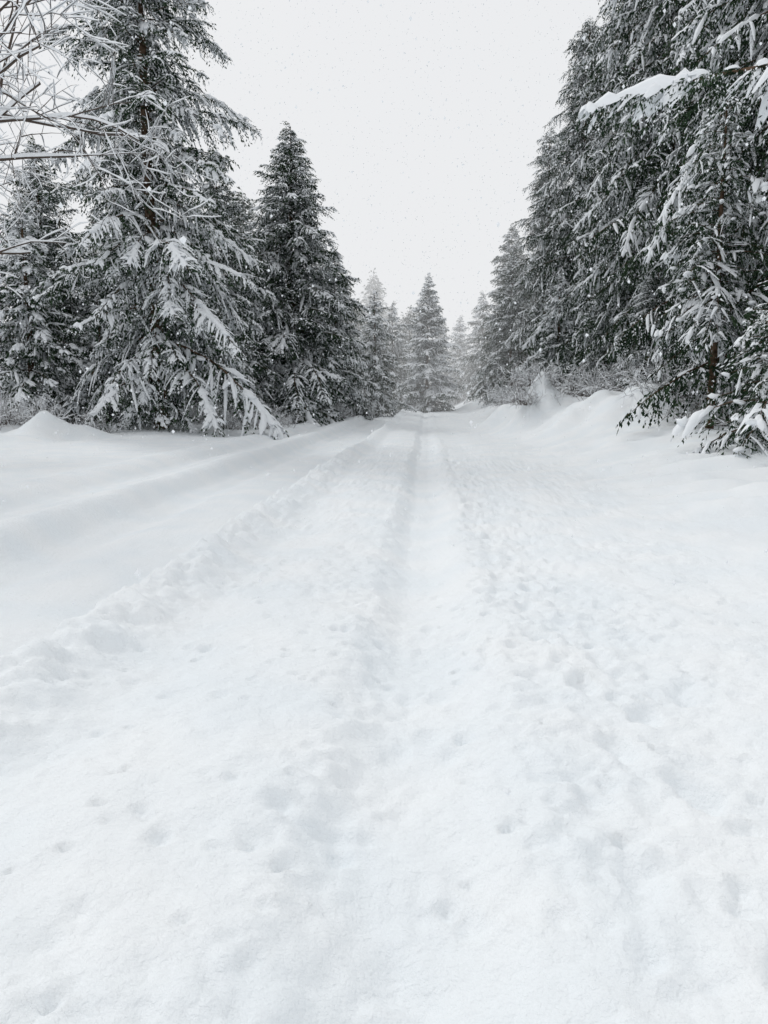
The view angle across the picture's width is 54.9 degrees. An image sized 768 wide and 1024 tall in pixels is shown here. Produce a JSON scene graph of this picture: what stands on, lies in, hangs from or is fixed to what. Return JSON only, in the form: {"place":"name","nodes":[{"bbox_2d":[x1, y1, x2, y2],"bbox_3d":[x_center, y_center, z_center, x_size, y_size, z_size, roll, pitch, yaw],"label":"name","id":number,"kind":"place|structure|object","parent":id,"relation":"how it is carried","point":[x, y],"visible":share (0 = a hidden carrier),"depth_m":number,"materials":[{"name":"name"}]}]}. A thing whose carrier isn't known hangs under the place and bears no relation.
{"place":"outdoors","nodes":[
{"label":"outdoors","id":0,"kind":"place"},
{"bbox_2d":[0,0,672,383],"label":"sky","id":1,"kind":"structure","parent":0,"point":[444,179],"materials":[{"name":"white"}]},
{"bbox_2d":[0,407,767,1023],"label":"snow covered road","id":2,"kind":"structure","parent":0,"point":[282,799],"depth_m":3.28,"materials":[{"name":"white snow"}]},
{"bbox_2d":[0,371,767,577],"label":"snowy ground","id":3,"kind":"structure","parent":0,"point":[735,528],"depth_m":18.13,"materials":[{"name":"white snow"}]},
{"bbox_2d":[0,258,14,398],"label":"fir tree","id":4,"kind":"object","parent":3,"relation":"on","point":[2,360],"visible":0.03,"depth_m":36.18,"materials":[{"name":"grey plant"}]},
{"bbox_2d":[0,383,53,424],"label":"snowy shrub","id":5,"kind":"object","parent":3,"relation":"on","point":[8,415],"visible":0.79,"depth_m":27.63,"materials":[{"name":"white snow"}]},
{"bbox_2d":[0,190,88,422],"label":"fir tree","id":6,"kind":"object","parent":3,"relation":"on","point":[40,385],"visible":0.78,"depth_m":32.47,"materials":[{"name":"grey plant"}]},
{"bbox_2d":[0,396,91,429],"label":"snowy shrub","id":7,"kind":"object","parent":3,"relation":"on","point":[50,411],"visible":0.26,"depth_m":28.07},
{"bbox_2d":[0,0,103,246],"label":"bare tree","id":8,"kind":"object","parent":3,"relation":"on","point":[19,175],"visible":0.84,"depth_m":22.94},
{"bbox_2d":[0,135,108,416],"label":"fir tree","id":9,"kind":"object","parent":3,"relation":"on","point":[71,382],"visible":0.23,"depth_m":37.96,"materials":[{"name":"grey plant"}]},
{"bbox_2d":[71,408,131,432],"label":"snowy shrub","id":10,"kind":"object","parent":3,"relation":"on","point":[99,425],"visible":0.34,"depth_m":29.65,"materials":[{"name":"grey plant"}]},
{"bbox_2d":[64,292,147,423],"bbox_3d":[-13.135,-6.536,34.698,4.119,7.441,3.077,-2,9,-11],"label":"fir tree","id":11,"kind":"object","parent":3,"relation":"on","point":[88,349],"visible":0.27,"depth_m":34.31,"materials":[{"name":"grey plant"}]},
{"bbox_2d":[0,0,219,298],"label":"bare tree","id":12,"kind":"object","parent":3,"relation":"on","point":[21,51],"visible":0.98,"depth_m":16.15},
{"bbox_2d":[51,156,206,417],"bbox_3d":[-13.649,-11.152,40.987,9.301,17.305,9.335,-2,9,-10],"label":"fir tree","id":13,"kind":"object","parent":3,"relation":"on","point":[94,299],"visible":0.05,"depth_m":39.57,"materials":[{"name":"grey plant"}]},
{"bbox_2d":[21,0,288,439],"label":"fir tree","id":14,"kind":"object","parent":3,"relation":"on","point":[156,279],"visible":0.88,"depth_m":30.30,"materials":[{"name":"grey plant"}]},
{"bbox_2d":[151,397,204,424],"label":"snowy shrub","id":15,"kind":"object","parent":3,"relation":"on","point":[190,415],"visible":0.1,"depth_m":36.01,"materials":[{"name":"plant"}]},
{"bbox_2d":[182,401,233,423],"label":"snowy shrub","id":16,"kind":"object","parent":3,"relation":"on","point":[201,420],"visible":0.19,"depth_m":37.29,"materials":[{"name":"grey plant"}]},
{"bbox_2d":[192,403,243,424],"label":"snowy shrub","id":17,"kind":"object","parent":3,"relation":"on","point":[222,413],"visible":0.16,"depth_m":37.84,"materials":[{"name":"plant"}]},
{"bbox_2d":[195,279,260,419],"bbox_3d":[-8.630,-7.832,39.678,3.847,9.301,5.149,-4,9,-24],"label":"fir tree","id":18,"kind":"object","parent":3,"relation":"on","point":[240,346],"visible":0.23,"depth_m":39.35,"materials":[{"name":"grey plant"}]},
{"bbox_2d":[201,409,259,429],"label":"snowy shrub","id":19,"kind":"object","parent":3,"relation":"on","point":[230,425],"visible":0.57,"depth_m":34.94,"materials":[{"name":"grey plant"}]},
{"bbox_2d":[179,147,286,424],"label":"fir tree","id":20,"kind":"object","parent":3,"relation":"on","point":[229,208],"visible":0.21,"depth_m":41.71,"materials":[{"name":"grey plant"}]},
{"bbox_2d":[223,393,293,424],"bbox_3d":[-7.268,-5.400,40.141,4.710,2.350,4.547,-2,9,-11],"label":"snowy shrub","id":21,"kind":"object","parent":3,"relation":"on","point":[234,417],"visible":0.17,"depth_m":39.53,"materials":[{"name":"grey plant"}]},
{"bbox_2d":[238,409,299,428],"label":"snowy shrub","id":22,"kind":"object","parent":3,"relation":"on","point":[280,422],"visible":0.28,"depth_m":36.89,"materials":[{"name":"grey plant"}]},
{"bbox_2d":[269,403,306,424],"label":"snowy shrub","id":23,"kind":"object","parent":3,"relation":"on","point":[285,416],"visible":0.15,"depth_m":42.12,"materials":[{"name":"grey plant"}]},
{"bbox_2d":[226,121,375,426],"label":"fir tree","id":24,"kind":"object","parent":3,"relation":"on","point":[300,353],"visible":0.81,"depth_m":45.25,"materials":[{"name":"grey plant"}]},
{"bbox_2d":[327,399,363,419],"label":"snowy shrub","id":25,"kind":"object","parent":3,"relation":"on","point":[343,415],"visible":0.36,"depth_m":50.58,"materials":[{"name":"grey plant"}]},
{"bbox_2d":[313,247,381,419],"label":"fir tree","id":26,"kind":"object","parent":3,"relation":"on","point":[345,329],"visible":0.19,"depth_m":53.72,"materials":[{"name":"grey plant"}]},
{"bbox_2d":[347,399,378,417],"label":"snowy shrub","id":27,"kind":"object","parent":3,"relation":"on","point":[371,413],"visible":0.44,"depth_m":55.29,"materials":[{"name":"grey plant"}]},
{"bbox_2d":[349,289,415,417],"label":"fir tree","id":28,"kind":"object","parent":3,"relation":"on","point":[384,402],"visible":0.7,"depth_m":59.37,"materials":[{"name":"grey plant"}]},
{"bbox_2d":[372,301,420,412],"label":"fir tree","id":29,"kind":"object","parent":3,"relation":"on","point":[397,345],"visible":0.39,"depth_m":72.12,"materials":[{"name":"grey plant"}]},
{"bbox_2d":[391,272,464,412],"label":"fir tree","id":30,"kind":"object","parent":3,"relation":"on","point":[424,394],"visible":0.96,"depth_m":67.84,"materials":[{"name":"grey plant"}]},
{"bbox_2d":[435,316,474,406],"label":"fir tree","id":31,"kind":"object","parent":3,"relation":"on","point":[457,336],"visible":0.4,"depth_m":95.05,"materials":[{"name":"grey plant"}]},
{"bbox_2d":[453,292,490,403],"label":"fir tree","id":32,"kind":"object","parent":3,"relation":"on","point":[477,333],"visible":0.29,"depth_m":83.42,"materials":[{"name":"grey plant"}]},
{"bbox_2d":[459,223,535,400],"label":"fir tree","id":33,"kind":"object","parent":3,"relation":"on","point":[515,236],"visible":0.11,"depth_m":68.58,"materials":[{"name":"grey plant"}]},
{"bbox_2d":[467,371,528,410],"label":"snowy shrub","id":34,"kind":"object","parent":3,"relation":"on","point":[496,399],"visible":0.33,"depth_m":48.71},
{"bbox_2d":[467,250,536,408],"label":"fir tree","id":35,"kind":"object","parent":3,"relation":"on","point":[503,355],"visible":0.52,"depth_m":59.70,"materials":[{"name":"grey plant"}]},
{"bbox_2d":[481,370,528,405],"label":"snowy shrub","id":36,"kind":"object","parent":3,"relation":"on","point":[505,396],"visible":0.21,"depth_m":40.34,"materials":[{"name":"grey plant"}]},
{"bbox_2d":[493,125,570,394],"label":"fir tree","id":37,"kind":"object","parent":3,"relation":"on","point":[537,221],"visible":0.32,"depth_m":54.69,"materials":[{"name":"grey plant"}]},
{"bbox_2d":[501,378,564,407],"bbox_3d":[6.090,-4.731,29.544,2.421,1.272,2.786,-4,10,-27],"label":"snowy shrub","id":38,"kind":"object","parent":3,"relation":"on","point":[525,400],"visible":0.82,"depth_m":29.62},
{"bbox_2d":[491,350,577,389],"bbox_3d":[6.283,-5.842,30.838,3.638,1.880,3.768,4,10,25],"label":"snowy shrub","id":39,"kind":"object","parent":3,"relation":"on","point":[551,379],"visible":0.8,"depth_m":30.58,"materials":[{"name":"grey plant"}]},
{"bbox_2d":[524,271,578,394],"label":"fir tree","id":40,"kind":"object","parent":3,"relation":"on","point":[554,342],"visible":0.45,"depth_m":42.17,"materials":[{"name":"grey plant"}]},
{"bbox_2d":[519,15,618,389],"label":"fir tree","id":41,"kind":"object","parent":3,"relation":"on","point":[582,184],"visible":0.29,"depth_m":44.64,"materials":[{"name":"grey plant"}]},
{"bbox_2d":[552,363,606,396],"bbox_3d":[8.702,-5.812,33.447,3.329,1.749,3.830,1,9,5],"label":"snowy shrub","id":42,"kind":"object","parent":3,"relation":"on","point":[575,390],"visible":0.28,"depth_m":32.71,"materials":[{"name":"grey plant"}]},
{"bbox_2d":[549,344,642,401],"bbox_3d":[9.222,-5.390,29.390,6.138,3.048,5.984,-1,9,-7],"label":"snowy shrub","id":43,"kind":"object","parent":3,"relation":"on","point":[589,390],"visible":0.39,"depth_m":28.93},
{"bbox_2d":[565,245,632,393],"bbox_3d":[10.541,-8.183,34.538,4.176,8.521,3.938,-2,9,-14],"label":"fir tree","id":44,"kind":"object","parent":3,"relation":"on","point":[590,338],"visible":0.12,"depth_m":34.60,"materials":[{"name":"grey plant"}]},
{"bbox_2d":[542,0,685,393],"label":"fir tree","id":45,"kind":"object","parent":3,"relation":"on","point":[612,82],"visible":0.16,"depth_m":37.17,"materials":[{"name":"grey plant"}]},
{"bbox_2d":[556,0,716,385],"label":"fir tree","id":46,"kind":"object","parent":3,"relation":"on","point":[642,167],"visible":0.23,"depth_m":30.22,"materials":[{"name":"grey plant"}]},
{"bbox_2d":[594,348,707,409],"bbox_3d":[9.452,-4.591,24.364,4.911,2.439,4.788,2,9,14],"label":"snowy shrub","id":47,"kind":"object","parent":3,"relation":"on","point":[661,383],"visible":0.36,"depth_m":23.85,"materials":[{"name":"grey plant"}]},
{"bbox_2d":[613,229,690,397],"bbox_3d":[10.229,-6.657,27.698,3.545,7.669,3.759,5,10,30],"label":"fir tree","id":48,"kind":"object","parent":3,"relation":"on","point":[649,296],"visible":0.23,"depth_m":27.47,"materials":[{"name":"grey plant"}]},
{"bbox_2d":[602,0,766,408],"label":"fir tree","id":49,"kind":"object","parent":3,"relation":"on","point":[665,241],"visible":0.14,"depth_m":25.06,"materials":[{"name":"grey plant"}]},
{"bbox_2d":[629,370,750,428],"bbox_3d":[9.890,-3.284,21.459,5.002,2.585,5.182,-6,10,-33],"label":"snowy shrub","id":50,"kind":"object","parent":3,"relation":"on","point":[693,403],"visible":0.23,"depth_m":21.36,"materials":[{"name":"grey plant"}]},
{"bbox_2d":[616,0,767,435],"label":"fir tree","id":51,"kind":"object","parent":3,"relation":"on","point":[755,12],"visible":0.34,"depth_m":20.34,"materials":[{"name":"grey plant"}]},
{"bbox_2d":[570,58,767,189],"bbox_3d":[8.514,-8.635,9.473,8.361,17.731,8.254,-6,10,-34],"label":"fir branch","id":52,"kind":"object","parent":51,"relation":"attached to","point":[653,94],"visible":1,"depth_m":10.68,"materials":[{"name":"white plant"}]},
{"bbox_2d":[648,76,767,428],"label":"fir tree","id":53,"kind":"object","parent":3,"relation":"on","point":[702,264],"visible":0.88,"depth_m":18.75,"materials":[{"name":"grey plant"}]},
{"bbox_2d":[670,271,767,458],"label":"young fir tree","id":54,"kind":"object","parent":3,"relation":"on","point":[746,421],"visible":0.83,"depth_m":14.25,"materials":[{"name":"white plant"}]},
{"bbox_2d":[695,280,767,442],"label":"young fir tree","id":55,"kind":"object","parent":3,"relation":"on","point":[719,398],"visible":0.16,"depth_m":16.77,"materials":[{"name":"grey plant"}]},
{"bbox_2d":[700,382,762,427],"bbox_3d":[10.162,-2.765,19.923,3.026,1.590,3.482,3,9,17],"label":"snowy shrub","id":56,"kind":"object","parent":3,"relation":"on","point":[723,409],"visible":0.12,"depth_m":20.31,"materials":[{"name":"plant"}]},
{"bbox_2d":[705,389,766,442],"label":"snowy shrub","id":57,"kind":"object","parent":3,"relation":"on","point":[720,424],"visible":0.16,"depth_m":15.42,"materials":[{"name":"plant"}]},
{"bbox_2d":[729,70,767,380],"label":"fir tree","id":58,"kind":"object","parent":3,"relation":"on","point":[736,342],"visible":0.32,"depth_m":16.29,"materials":[{"name":"grey plant"}]},
{"bbox_2d":[0,0,767,795],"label":"falling snow","id":59,"kind":"structure","parent":0,"point":[138,574],"depth_m":15.40,"materials":[{"name":"white snow"}]}
]}

